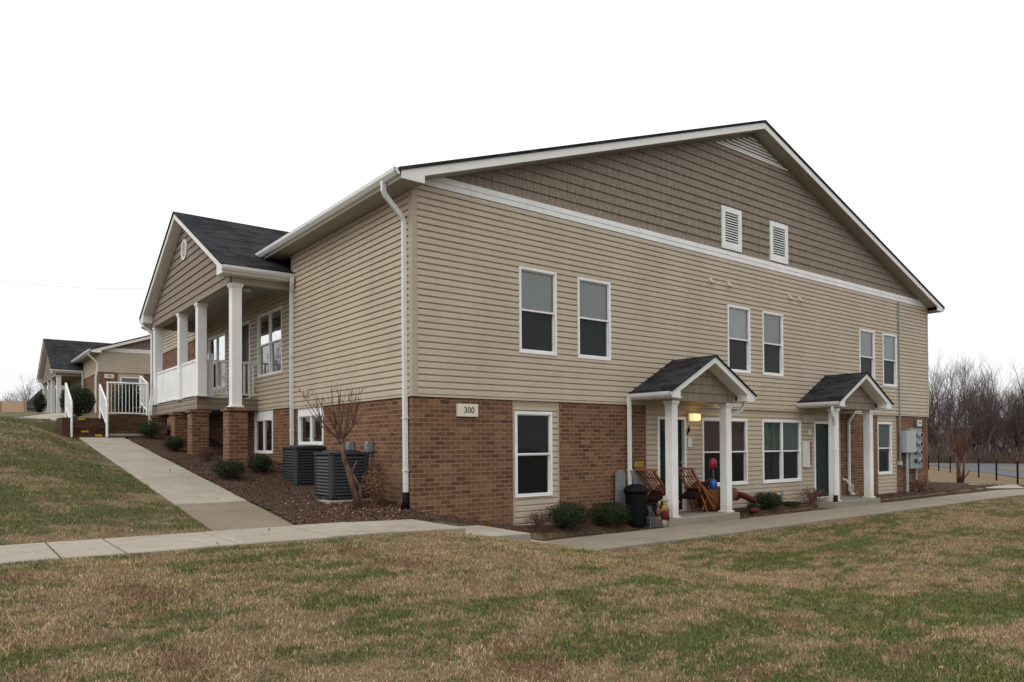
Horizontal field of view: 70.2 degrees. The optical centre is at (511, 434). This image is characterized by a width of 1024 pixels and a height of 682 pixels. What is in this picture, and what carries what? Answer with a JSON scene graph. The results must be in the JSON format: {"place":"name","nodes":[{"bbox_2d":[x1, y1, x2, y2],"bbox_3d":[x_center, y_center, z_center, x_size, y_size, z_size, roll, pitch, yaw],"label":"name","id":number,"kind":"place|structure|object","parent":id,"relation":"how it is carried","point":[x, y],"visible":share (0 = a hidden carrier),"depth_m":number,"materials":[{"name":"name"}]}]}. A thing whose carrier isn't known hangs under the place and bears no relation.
{"place":"outdoors","nodes":[
{"label":"outdoors","id":0,"kind":"place"},
{"bbox_2d":[18,381,55,400],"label":"bare tree","id":1,"kind":"object","parent":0,"point":[31,392],"visible":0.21,"depth_m":148.01,"materials":[{"name":"plant"}]},
{"bbox_2d":[18,413,74,419],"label":"path","id":2,"kind":"structure","parent":0,"point":[52,416],"depth_m":28.96,"materials":[{"name":"concrete"}]},
{"bbox_2d":[0,280,141,288],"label":"power cable","id":3,"kind":"object","parent":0,"point":[98,288],"visible":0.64,"depth_m":75.46,"materials":[{"name":"grey metal"}]},
{"bbox_2d":[0,519,464,563],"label":"sidewalk","id":4,"kind":"structure","parent":0,"point":[16,553],"depth_m":9.14,"materials":[{"name":"concrete"}]},
{"bbox_2d":[459,525,530,540],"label":"sidewalk","id":5,"kind":"structure","parent":0,"point":[495,532],"depth_m":11.53,"materials":[{"name":"concrete"}]},
{"bbox_2d":[0,412,1023,681],"bbox_3d":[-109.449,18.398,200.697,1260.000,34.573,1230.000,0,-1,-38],"label":"ground","id":6,"kind":"structure","parent":0,"point":[942,474],"depth_m":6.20,"materials":[{"name":"plant"}]},
{"bbox_2d":[0,400,25,411],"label":"wooden fence","id":7,"kind":"object","parent":6,"relation":"on","point":[12,406],"visible":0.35,"depth_m":74.90,"materials":[{"name":"brown wood"}]},
{"bbox_2d":[12,374,42,402],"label":"bare tree","id":8,"kind":"object","parent":6,"relation":"on","point":[25,390],"visible":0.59,"depth_m":139.82,"materials":[{"name":"grey plant"}]},
{"bbox_2d":[33,393,46,412],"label":"holly","id":9,"kind":"object","parent":6,"relation":"on","point":[39,402],"visible":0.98,"depth_m":39.95,"materials":[{"name":"green plant"}]},
{"bbox_2d":[26,389,55,412],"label":"house","id":10,"kind":"structure","parent":6,"relation":"on","point":[29,406],"depth_m":87.33,"materials":[{"name":"concrete"}]},
{"bbox_2d":[59,384,95,417],"bbox_3d":[-17.907,-1.369,30.042,1.356,1.400,1.365,0,-1,-38],"label":"holly","id":11,"kind":"object","parent":6,"relation":"on","point":[79,397],"visible":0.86,"depth_m":29.81,"materials":[{"name":"green plant"}]},
{"bbox_2d":[56,417,105,438],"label":"brick steps","id":12,"kind":"structure","parent":6,"relation":"on","point":[94,426],"depth_m":21.28,"materials":[{"name":"brown brick"}]},
{"bbox_2d":[65,382,72,436],"bbox_3d":[-12.841,-0.739,21.121,0.064,1.630,1.332,0,-1,-38],"label":"handrail","id":13,"kind":"object","parent":12,"relation":"on","point":[68,405],"visible":0.94,"depth_m":20.98,"materials":[{"name":"white paint"}]},
{"bbox_2d":[78,418,101,435],"bbox_3d":[-12.428,-0.222,21.281,0.981,0.554,0.396,-1,-1,29],"label":"step paint","id":14,"kind":"object","parent":12,"relation":"on","point":[86,430],"visible":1,"depth_m":21.16,"materials":[{"name":"yellow paint"}]},
{"bbox_2d":[99,384,107,436],"bbox_3d":[-12.137,-0.737,21.666,0.064,1.630,1.332,0,-1,-38],"label":"handrail","id":15,"kind":"object","parent":12,"relation":"on","point":[103,405],"visible":0.98,"depth_m":21.68,"materials":[{"name":"white paint"}]},
{"bbox_2d":[36,335,153,414],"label":"apartment building","id":16,"kind":"structure","parent":6,"relation":"on","point":[91,366],"depth_m":40.09,"materials":[{"name":"beige plastic"}]},
{"bbox_2d":[120,377,139,404],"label":"window","id":17,"kind":"structure","parent":16,"relation":"in","point":[122,379],"depth_m":39.12,"materials":[{"name":"white paint"}]},
{"bbox_2d":[101,375,148,438],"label":"retaining wall","id":18,"kind":"structure","parent":6,"relation":"on","point":[125,426],"depth_m":21.74,"materials":[{"name":"brick"}]},
{"bbox_2d":[112,382,144,414],"bbox_3d":[-14.763,-1.270,28.096,1.281,1.540,1.366,0,-1,-38],"label":"holly","id":19,"kind":"object","parent":6,"relation":"on","point":[132,400],"visible":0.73,"depth_m":27.81,"materials":[{"name":"green plant"}]},
{"bbox_2d":[79,437,246,504],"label":"ramp walk","id":20,"kind":"structure","parent":6,"relation":"on","point":[177,486],"depth_m":15.01,"materials":[{"name":"concrete"}]},
{"bbox_2d":[176,501,292,530],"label":"ramp walk","id":21,"kind":"structure","parent":6,"relation":"on","point":[219,516],"depth_m":11.31,"materials":[{"name":"concrete"}]},
{"bbox_2d":[128,432,430,524],"bbox_3d":[-6.354,0.808,16.951,2.573,2.077,13.740,0,-1,-38],"label":"mulch bed","id":22,"kind":"object","parent":6,"relation":"on","point":[155,445],"visible":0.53,"depth_m":13.71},
{"bbox_2d":[137,419,161,438],"bbox_3d":[-10.712,-0.143,21.490,0.708,0.655,0.706,0,-1,-38],"label":"juniper","id":23,"kind":"object","parent":22,"relation":"on","point":[149,431],"visible":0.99,"depth_m":21.39,"materials":[{"name":"green plant"}]},
{"bbox_2d":[161,436,186,450],"bbox_3d":[-8.767,0.255,18.946,0.650,0.479,0.642,0,-1,-38],"label":"juniper","id":24,"kind":"object","parent":22,"relation":"on","point":[175,443],"visible":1,"depth_m":18.84,"materials":[{"name":"green plant"}]},
{"bbox_2d":[197,446,215,460],"bbox_3d":[-7.310,0.481,17.397,0.462,0.418,0.478,0,-1,-38],"label":"barberry","id":25,"kind":"object","parent":22,"relation":"on","point":[205,454],"visible":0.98,"depth_m":17.34,"materials":[{"name":"brown plant"}]},
{"bbox_2d":[208,458,247,479],"bbox_3d":[-5.764,0.722,14.865,0.769,0.500,0.749,0,-1,-38],"label":"boxwood","id":26,"kind":"object","parent":22,"relation":"on","point":[230,469],"visible":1,"depth_m":14.74,"materials":[{"name":"green plant"}]},
{"bbox_2d":[247,453,273,472],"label":"boxwood","id":27,"kind":"object","parent":22,"relation":"on","point":[261,463],"visible":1,"depth_m":15.55,"materials":[{"name":"green plant"}]},
{"bbox_2d":[282,445,326,485],"bbox_3d":[-4.381,0.684,15.458,0.900,0.942,0.920,0,-1,-38],"label":"air conditioner","id":28,"kind":"object","parent":22,"relation":"on","point":[298,465],"visible":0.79,"depth_m":15.16,"materials":[{"name":"metal"}]},
{"bbox_2d":[300,386,368,509],"bbox_3d":[-2.993,0.201,12.184,1.244,2.135,0.879,0,-1,-38],"label":"crape myrtle","id":29,"kind":"object","parent":22,"relation":"on","point":[340,435],"visible":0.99,"depth_m":12.27,"materials":[{"name":"brown plant"}]},
{"bbox_2d":[313,450,370,503],"bbox_3d":[-3.092,0.748,13.204,0.900,0.942,0.920,0,-1,-38],"label":"air conditioner","id":30,"kind":"object","parent":22,"relation":"on","point":[331,483],"visible":0.84,"depth_m":12.95,"materials":[{"name":"metal"}]},
{"bbox_2d":[358,466,390,504],"bbox_3d":[-2.404,0.908,12.710,0.594,0.709,0.623,0,-1,-38],"label":"dry shrub","id":31,"kind":"object","parent":22,"relation":"on","point":[372,492],"visible":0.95,"depth_m":12.69,"materials":[{"name":"brown plant"}]},
{"bbox_2d":[0,465,1020,677],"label":"fallen leaves","id":32,"kind":"object","parent":6,"relation":"on","point":[391,508],"visible":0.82,"depth_m":12.10,"materials":[{"name":"brown plant"}]},
{"bbox_2d":[139,120,944,524],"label":"apartment building","id":33,"kind":"structure","parent":6,"relation":"on","point":[513,338],"depth_m":16.17,"materials":[{"name":"beige plastic"}]},
{"bbox_2d":[208,332,225,389],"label":"window","id":34,"kind":"structure","parent":33,"relation":"in","point":[216,345],"depth_m":22.45,"materials":[{"name":"white paint"}]},
{"bbox_2d":[242,325,248,397],"bbox_3d":[-7.429,-2.041,20.411,0.097,2.041,0.802,0,-1,-38],"label":"door","id":35,"kind":"structure","parent":33,"relation":"in","point":[245,330],"depth_m":20.49,"materials":[{"name":"metal"}]},
{"bbox_2d":[254,410,272,453],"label":"window","id":36,"kind":"structure","parent":33,"relation":"in","point":[263,420],"depth_m":19.22,"materials":[{"name":"white paint"}]},
{"bbox_2d":[257,305,282,377],"bbox_3d":[-6.217,-2.365,18.819,0.130,1.670,1.816,0,-1,-38],"label":"window","id":37,"kind":"structure","parent":33,"relation":"in","point":[269,323],"depth_m":18.79,"materials":[{"name":"white paint"}]},
{"bbox_2d":[298,406,323,444],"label":"window","id":38,"kind":"structure","parent":33,"relation":"in","point":[310,432],"depth_m":16.12,"materials":[{"name":"white paint"}]},
{"bbox_2d":[514,411,552,497],"bbox_3d":[0.403,0.378,14.221,0.946,1.650,0.130,0,-1,-38],"label":"window","id":39,"kind":"structure","parent":33,"relation":"in","point":[533,446],"depth_m":14.27,"materials":[{"name":"grey glass"}]},
{"bbox_2d":[518,266,556,355],"bbox_3d":[0.486,-2.402,14.275,0.966,1.670,0.130,0,-1,-38],"label":"window","id":40,"kind":"structure","parent":33,"relation":"in","point":[537,291],"depth_m":14.33,"materials":[{"name":"white paint"}]},
{"bbox_2d":[576,277,611,360],"bbox_3d":[1.688,-2.397,15.205,0.966,1.670,0.130,0,-1,-38],"label":"window","id":41,"kind":"structure","parent":33,"relation":"in","point":[594,296],"depth_m":15.27,"materials":[{"name":"white paint"}]},
{"bbox_2d":[660,420,681,509],"bbox_3d":[3.633,0.699,16.736,0.852,2.081,0.095,0,-1,-38],"label":"door","id":42,"kind":"structure","parent":33,"relation":"in","point":[662,422],"depth_m":16.65,"materials":[{"name":"green metal"}]},
{"bbox_2d":[701,418,747,485],"bbox_3d":[5.224,0.428,17.950,1.816,1.650,0.130,0,-1,-38],"label":"window","id":43,"kind":"structure","parent":33,"relation":"in","point":[710,430],"depth_m":17.92,"materials":[{"name":"grey glass"}]},
{"bbox_2d":[726,304,750,373],"bbox_3d":[5.654,-2.381,18.274,0.956,1.670,0.130,0,-1,-38],"label":"window","id":44,"kind":"structure","parent":33,"relation":"in","point":[739,339],"depth_m":18.37,"materials":[{"name":"white paint"}]},
{"bbox_2d":[761,311,783,376],"bbox_3d":[6.824,-2.377,19.180,0.956,1.670,0.130,0,-1,-38],"label":"window","id":45,"kind":"structure","parent":33,"relation":"in","point":[773,362],"depth_m":19.28,"materials":[{"name":"white paint"}]},
{"bbox_2d":[761,419,801,483],"bbox_3d":[7.181,0.440,19.465,1.826,1.660,0.130,0,-1,-38],"label":"window","id":46,"kind":"structure","parent":33,"relation":"in","point":[781,439],"depth_m":19.45,"materials":[{"name":"white paint"}]},
{"bbox_2d":[816,424,828,496],"bbox_3d":[8.793,0.729,20.729,0.802,2.061,0.095,0,-1,-38],"label":"door","id":47,"kind":"structure","parent":33,"relation":"in","point":[822,478],"depth_m":20.77,"materials":[{"name":"green metal"}]},
{"bbox_2d":[858,329,874,379],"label":"window","id":48,"kind":"structure","parent":33,"relation":"in","point":[866,337],"depth_m":22.39,"materials":[{"name":"grey glass"}]},
{"bbox_2d":[877,422,891,474],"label":"window","id":49,"kind":"structure","parent":33,"relation":"in","point":[884,428],"depth_m":23.08,"materials":[{"name":"white paint"}]},
{"bbox_2d":[882,333,896,386],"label":"window","id":50,"kind":"structure","parent":33,"relation":"in","point":[889,341],"depth_m":23.27,"materials":[{"name":"white paint"}]},
{"bbox_2d":[168,457,980,540],"bbox_3d":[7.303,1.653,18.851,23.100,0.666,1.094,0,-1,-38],"label":"mulch bed","id":51,"kind":"object","parent":6,"relation":"on","point":[585,530],"visible":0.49,"depth_m":14.53,"materials":[{"name":"brown wood"}]},
{"bbox_2d":[522,509,555,531],"bbox_3d":[0.498,1.617,13.681,0.756,0.450,0.718,0,-1,-38],"label":"barberry","id":52,"kind":"object","parent":51,"relation":"on","point":[539,523],"visible":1,"depth_m":13.61,"materials":[{"name":"brown plant"}]},
{"bbox_2d":[545,501,593,528],"bbox_3d":[1.064,1.585,14.112,0.911,0.598,0.920,0,-1,-38],"label":"boxwood","id":53,"kind":"object","parent":51,"relation":"on","point":[566,514],"visible":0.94,"depth_m":13.94,"materials":[{"name":"green plant"}]},
{"bbox_2d":[584,501,633,526],"bbox_3d":[2.013,1.641,14.817,0.873,0.577,0.948,0,-1,-38],"label":"boxwood","id":54,"kind":"object","parent":51,"relation":"on","point":[610,512],"visible":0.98,"depth_m":14.68,"materials":[{"name":"green plant"}]},
{"bbox_2d":[615,469,625,517],"bbox_3d":[2.302,1.251,15.479,0.280,1.030,0.030,0,-1,-38],"label":"ironing board","id":55,"kind":"object","parent":51,"relation":"on","point":[619,485],"visible":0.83,"depth_m":15.46,"materials":[{"name":"plastic"}]},
{"bbox_2d":[623,484,648,525],"bbox_3d":[2.596,1.462,15.229,0.530,0.860,0.525,0,-1,-38],"label":"trash can","id":56,"kind":"object","parent":51,"relation":"on","point":[636,495],"visible":0.99,"depth_m":15.04,"materials":[{"name":"black plastic"}]},
{"bbox_2d":[647,505,658,528],"bbox_3d":[2.902,1.706,15.045,0.163,0.478,0.242,0,-1,-38],"label":"plant stand","id":57,"kind":"object","parent":51,"relation":"on","point":[650,510],"visible":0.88,"depth_m":15.04,"materials":[{"name":"grey metal"}]},
{"bbox_2d":[647,502,662,516],"bbox_3d":[3.039,1.615,15.825,0.650,0.602,0.676,0,-1,-38],"label":"yew","id":58,"kind":"object","parent":51,"relation":"on","point":[653,506],"visible":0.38,"depth_m":15.67,"materials":[{"name":"green plant"}]},
{"bbox_2d":[656,501,660,525],"bbox_3d":[3.027,1.640,15.031,0.095,0.560,0.105,0,-1,-38],"label":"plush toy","id":59,"kind":"object","parent":51,"relation":"on","point":[658,511],"visible":1,"depth_m":15.01,"materials":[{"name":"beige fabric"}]},
{"bbox_2d":[661,496,669,527],"bbox_3d":[3.169,1.591,15.076,0.198,0.664,0.199,0,-1,6],"label":"scarecrow","id":60,"kind":"object","parent":51,"relation":"on","point":[665,510],"visible":1,"depth_m":15.02,"materials":[{"name":"beige fabric"}]},
{"bbox_2d":[732,488,739,509],"bbox_3d":[5.150,1.599,17.405,0.764,0.709,0.440,0,-1,-38],"label":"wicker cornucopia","id":61,"kind":"object","parent":51,"relation":"on","point":[735,497],"visible":0.3,"depth_m":17.33,"materials":[{"name":"brown wicker"}]},
{"bbox_2d":[746,503,760,513],"bbox_3d":[5.867,1.788,17.707,0.347,0.312,0.359,-1,-1,23],"label":"juniper","id":62,"kind":"object","parent":51,"relation":"on","point":[751,505],"visible":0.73,"depth_m":17.66,"materials":[{"name":"green plant"}]},
{"bbox_2d":[738,492,756,502],"bbox_3d":[5.664,1.522,17.596,0.657,0.314,0.160,0,-1,-38],"label":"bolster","id":63,"kind":"object","parent":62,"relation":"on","point":[747,497],"visible":1,"depth_m":17.52,"materials":[{"name":"red fabric"}]},
{"bbox_2d":[749,508,758,512],"bbox_3d":[5.812,1.822,17.509,0.320,0.140,0.200,0,-1,-38],"label":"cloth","id":64,"kind":"object","parent":51,"relation":"on","point":[753,510],"visible":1,"depth_m":17.42,"materials":[{"name":"red fabric"}]},
{"bbox_2d":[753,490,784,508],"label":"boxwood","id":65,"kind":"object","parent":51,"relation":"on","point":[769,500],"visible":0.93,"depth_m":18.11,"materials":[{"name":"green plant"}]},
{"bbox_2d":[780,501,802,505],"bbox_3d":[7.224,1.822,18.943,0.606,0.207,0.597,0,-1,-38],"label":"juniper","id":66,"kind":"object","parent":51,"relation":"on","point":[790,503],"visible":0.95,"depth_m":18.87,"materials":[{"name":"green plant"}]},
{"bbox_2d":[796,486,825,504],"bbox_3d":[8.024,1.632,19.568,0.790,0.583,0.803,0,-1,-38],"label":"nandina","id":67,"kind":"object","parent":51,"relation":"on","point":[812,498],"visible":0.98,"depth_m":19.52,"materials":[{"name":"brown plant"}]},
{"bbox_2d":[910,477,930,491],"bbox_3d":[13.194,1.653,23.571,0.637,0.538,0.648,0,-1,-7],"label":"nandina","id":68,"kind":"object","parent":51,"relation":"on","point":[918,486],"visible":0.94,"depth_m":23.53,"materials":[{"name":"brown plant"}]},
{"bbox_2d":[646,510,739,526],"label":"porch slab","id":69,"kind":"structure","parent":6,"relation":"on","point":[690,517],"depth_m":15.81,"materials":[{"name":"concrete"}]},
{"bbox_2d":[634,461,643,480],"bbox_3d":[2.760,1.173,15.820,0.260,1.191,0.073,0,-1,-38],"label":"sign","id":70,"kind":"object","parent":69,"relation":"on","point":[639,464],"visible":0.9,"depth_m":15.80,"materials":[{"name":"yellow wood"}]},
{"bbox_2d":[631,470,649,511],"bbox_3d":[2.799,1.234,15.725,0.508,0.975,0.142,0,-1,-27],"label":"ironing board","id":71,"kind":"object","parent":69,"relation":"on","point":[636,477],"visible":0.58,"depth_m":15.70,"materials":[{"name":"fabric"}]},
{"bbox_2d":[634,468,680,512],"bbox_3d":[3.167,1.248,15.797,0.996,1.055,0.500,0,-1,-41],"label":"folding chair","id":72,"kind":"object","parent":69,"relation":"on","point":[657,493],"visible":0.66,"depth_m":15.67,"materials":[{"name":"brown wood"}]},
{"bbox_2d":[678,467,714,512],"bbox_3d":[4.130,1.251,16.513,0.996,1.055,0.500,0,-1,-43],"label":"folding chair","id":73,"kind":"object","parent":69,"relation":"on","point":[696,489],"visible":0.88,"depth_m":16.45,"materials":[{"name":"brown wood"}]},
{"bbox_2d":[697,478,719,511],"bbox_3d":[4.614,1.389,16.969,0.628,0.765,0.620,0,-1,-38],"label":"wicker basket","id":74,"kind":"object","parent":69,"relation":"on","point":[715,493],"visible":0.52,"depth_m":16.72,"materials":[{"name":"brown wicker"}]},
{"bbox_2d":[709,458,716,478],"bbox_3d":[4.657,0.931,16.883,0.184,0.781,0.184,0,-1,-4],"label":"balloon","id":75,"kind":"object","parent":74,"relation":"in","point":[712,463],"visible":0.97,"depth_m":16.83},
{"bbox_2d":[709,479,716,488],"bbox_3d":[4.611,1.277,16.810,0.187,0.514,0.257,0,-1,-38],"label":"balloon","id":76,"kind":"object","parent":74,"relation":"in","point":[713,483],"visible":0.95,"depth_m":16.72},
{"bbox_2d":[799,496,879,508],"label":"porch slab","id":77,"kind":"structure","parent":6,"relation":"on","point":[847,501],"depth_m":19.75,"materials":[{"name":"concrete"}]},
{"bbox_2d":[927,364,961,462],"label":"bare tree","id":78,"kind":"object","parent":6,"relation":"on","point":[940,440],"visible":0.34,"depth_m":97.05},
{"bbox_2d":[928,371,960,451],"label":"bare tree","id":79,"kind":"object","parent":6,"relation":"on","point":[935,413],"visible":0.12,"depth_m":108.55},
{"bbox_2d":[928,378,968,422],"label":"bare tree","id":80,"kind":"object","parent":6,"relation":"on","point":[939,410],"visible":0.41,"depth_m":89.25,"materials":[{"name":"plant"}]},
{"bbox_2d":[929,378,976,456],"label":"bare tree","id":81,"kind":"object","parent":6,"relation":"on","point":[935,443],"visible":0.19,"depth_m":105.06,"materials":[{"name":"brown plant"}]},
{"bbox_2d":[927,406,984,457],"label":"bare tree","id":82,"kind":"object","parent":6,"relation":"on","point":[931,433],"visible":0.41,"depth_m":101.02,"materials":[{"name":"brown plant"}]},
{"bbox_2d":[928,485,986,493],"bbox_3d":[14.720,1.902,25.884,2.340,0.174,3.096,0,-1,-38],"label":"mulch bed","id":83,"kind":"object","parent":6,"relation":"on","point":[938,487],"visible":0.48,"depth_m":25.05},
{"bbox_2d":[929,350,1017,462],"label":"bare tree","id":84,"kind":"object","parent":6,"relation":"on","point":[971,420],"visible":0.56,"depth_m":97.96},
{"bbox_2d":[935,373,1011,455],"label":"bare tree","id":85,"kind":"object","parent":6,"relation":"on","point":[974,446],"visible":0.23,"depth_m":108.94,"materials":[{"name":"brown plant"}]},
{"bbox_2d":[940,404,1008,457],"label":"bare tree","id":86,"kind":"object","parent":6,"relation":"on","point":[977,442],"visible":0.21,"depth_m":104.88,"materials":[{"name":"brown plant"}]},
{"bbox_2d":[928,350,1023,462],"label":"bare tree","id":87,"kind":"object","parent":6,"relation":"on","point":[938,381],"visible":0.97,"depth_m":92.11,"materials":[{"name":"brown plant"}]},
{"bbox_2d":[928,441,1023,463],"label":"underbrush","id":88,"kind":"object","parent":6,"relation":"on","point":[968,459],"visible":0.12,"depth_m":93.86,"materials":[{"name":"brown plant"}]},
{"bbox_2d":[928,482,1023,490],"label":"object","id":89,"kind":"object","parent":6,"relation":"on","point":[980,485],"visible":0.75,"depth_m":27.12,"materials":[{"name":"grey concrete"}]},
{"bbox_2d":[938,412,974,482],"bbox_3d":[18.998,0.586,30.870,1.247,3.157,1.377,0,-1,-38],"label":"crape myrtle","id":90,"kind":"object","parent":89,"relation":"on","point":[959,476],"visible":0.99,"depth_m":30.84,"materials":[{"name":"brown plant"}]},
{"bbox_2d":[928,455,1023,483],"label":"metal fence","id":91,"kind":"object","parent":6,"relation":"on","point":[1016,471],"visible":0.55,"depth_m":44.97,"materials":[{"name":"black metal"}]},
{"bbox_2d":[945,383,1011,462],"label":"bare tree","id":92,"kind":"object","parent":6,"relation":"on","point":[978,425],"visible":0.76,"depth_m":93.73,"materials":[{"name":"brown plant"}]},
{"bbox_2d":[942,378,1017,453],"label":"bare tree","id":93,"kind":"object","parent":6,"relation":"on","point":[971,443],"visible":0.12,"depth_m":113.75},
{"bbox_2d":[956,375,1021,452],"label":"bare tree","id":94,"kind":"object","parent":6,"relation":"on","point":[1000,415],"visible":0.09,"depth_m":127.79,"materials":[{"name":"brown plant"}]},
{"bbox_2d":[956,383,1023,458],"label":"bare tree","id":95,"kind":"object","parent":6,"relation":"on","point":[1000,448],"visible":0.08,"depth_m":118.97,"materials":[{"name":"brown plant"}]},
{"bbox_2d":[960,382,1022,460],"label":"bare tree","id":96,"kind":"object","parent":6,"relation":"on","point":[991,420],"visible":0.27,"depth_m":100.69,"materials":[{"name":"brown plant"}]},
{"bbox_2d":[969,377,1023,458],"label":"bare tree","id":97,"kind":"object","parent":6,"relation":"on","point":[1013,446],"visible":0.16,"depth_m":107.43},
{"bbox_2d":[973,425,1023,456],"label":"bare tree","id":98,"kind":"object","parent":6,"relation":"on","point":[996,442],"visible":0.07,"depth_m":123.36,"materials":[{"name":"brown plant"}]},
{"bbox_2d":[986,381,1022,457],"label":"bare tree","id":99,"kind":"object","parent":6,"relation":"on","point":[1006,449],"visible":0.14,"depth_m":115.58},
{"bbox_2d":[991,407,1023,458],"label":"bare tree","id":100,"kind":"object","parent":6,"relation":"on","point":[1003,438],"visible":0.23,"depth_m":111.78,"materials":[{"name":"brown plant"}]},
{"bbox_2d":[996,392,1023,448],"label":"bare tree","id":101,"kind":"object","parent":6,"relation":"on","point":[1016,421],"visible":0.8,"depth_m":98.27,"materials":[{"name":"brown plant"}]},
{"bbox_2d":[997,385,1023,454],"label":"bare tree","id":102,"kind":"object","parent":6,"relation":"on","point":[1019,446],"visible":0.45,"depth_m":101.98,"materials":[{"name":"brown plant"}]},
{"bbox_2d":[997,355,1023,423],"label":"bare tree","id":103,"kind":"object","parent":6,"relation":"on","point":[1022,388],"visible":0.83,"depth_m":95.70,"materials":[{"name":"brown plant"}]},
{"bbox_2d":[0,0,1023,432],"label":"sky","id":104,"kind":"structure","parent":0,"point":[117,117],"materials":[{"name":"white"}]},
{"bbox_2d":[545,490,1023,550],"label":"sidewalk","id":105,"kind":"structure","parent":0,"point":[632,539],"depth_m":15.58,"materials":[{"name":"concrete"}]},
{"bbox_2d":[928,422,1023,454],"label":"hills","id":106,"kind":"structure","parent":0,"point":[1001,445],"depth_m":270.47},
{"bbox_2d":[929,463,1023,478],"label":"road","id":107,"kind":"structure","parent":0,"point":[991,466],"depth_m":70.00,"materials":[{"name":"grey asphalt"}]},
{"bbox_2d":[971,484,1023,487],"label":"path","id":108,"kind":"structure","parent":0,"point":[1008,486],"depth_m":27.18,"materials":[{"name":"concrete"}]}
]}

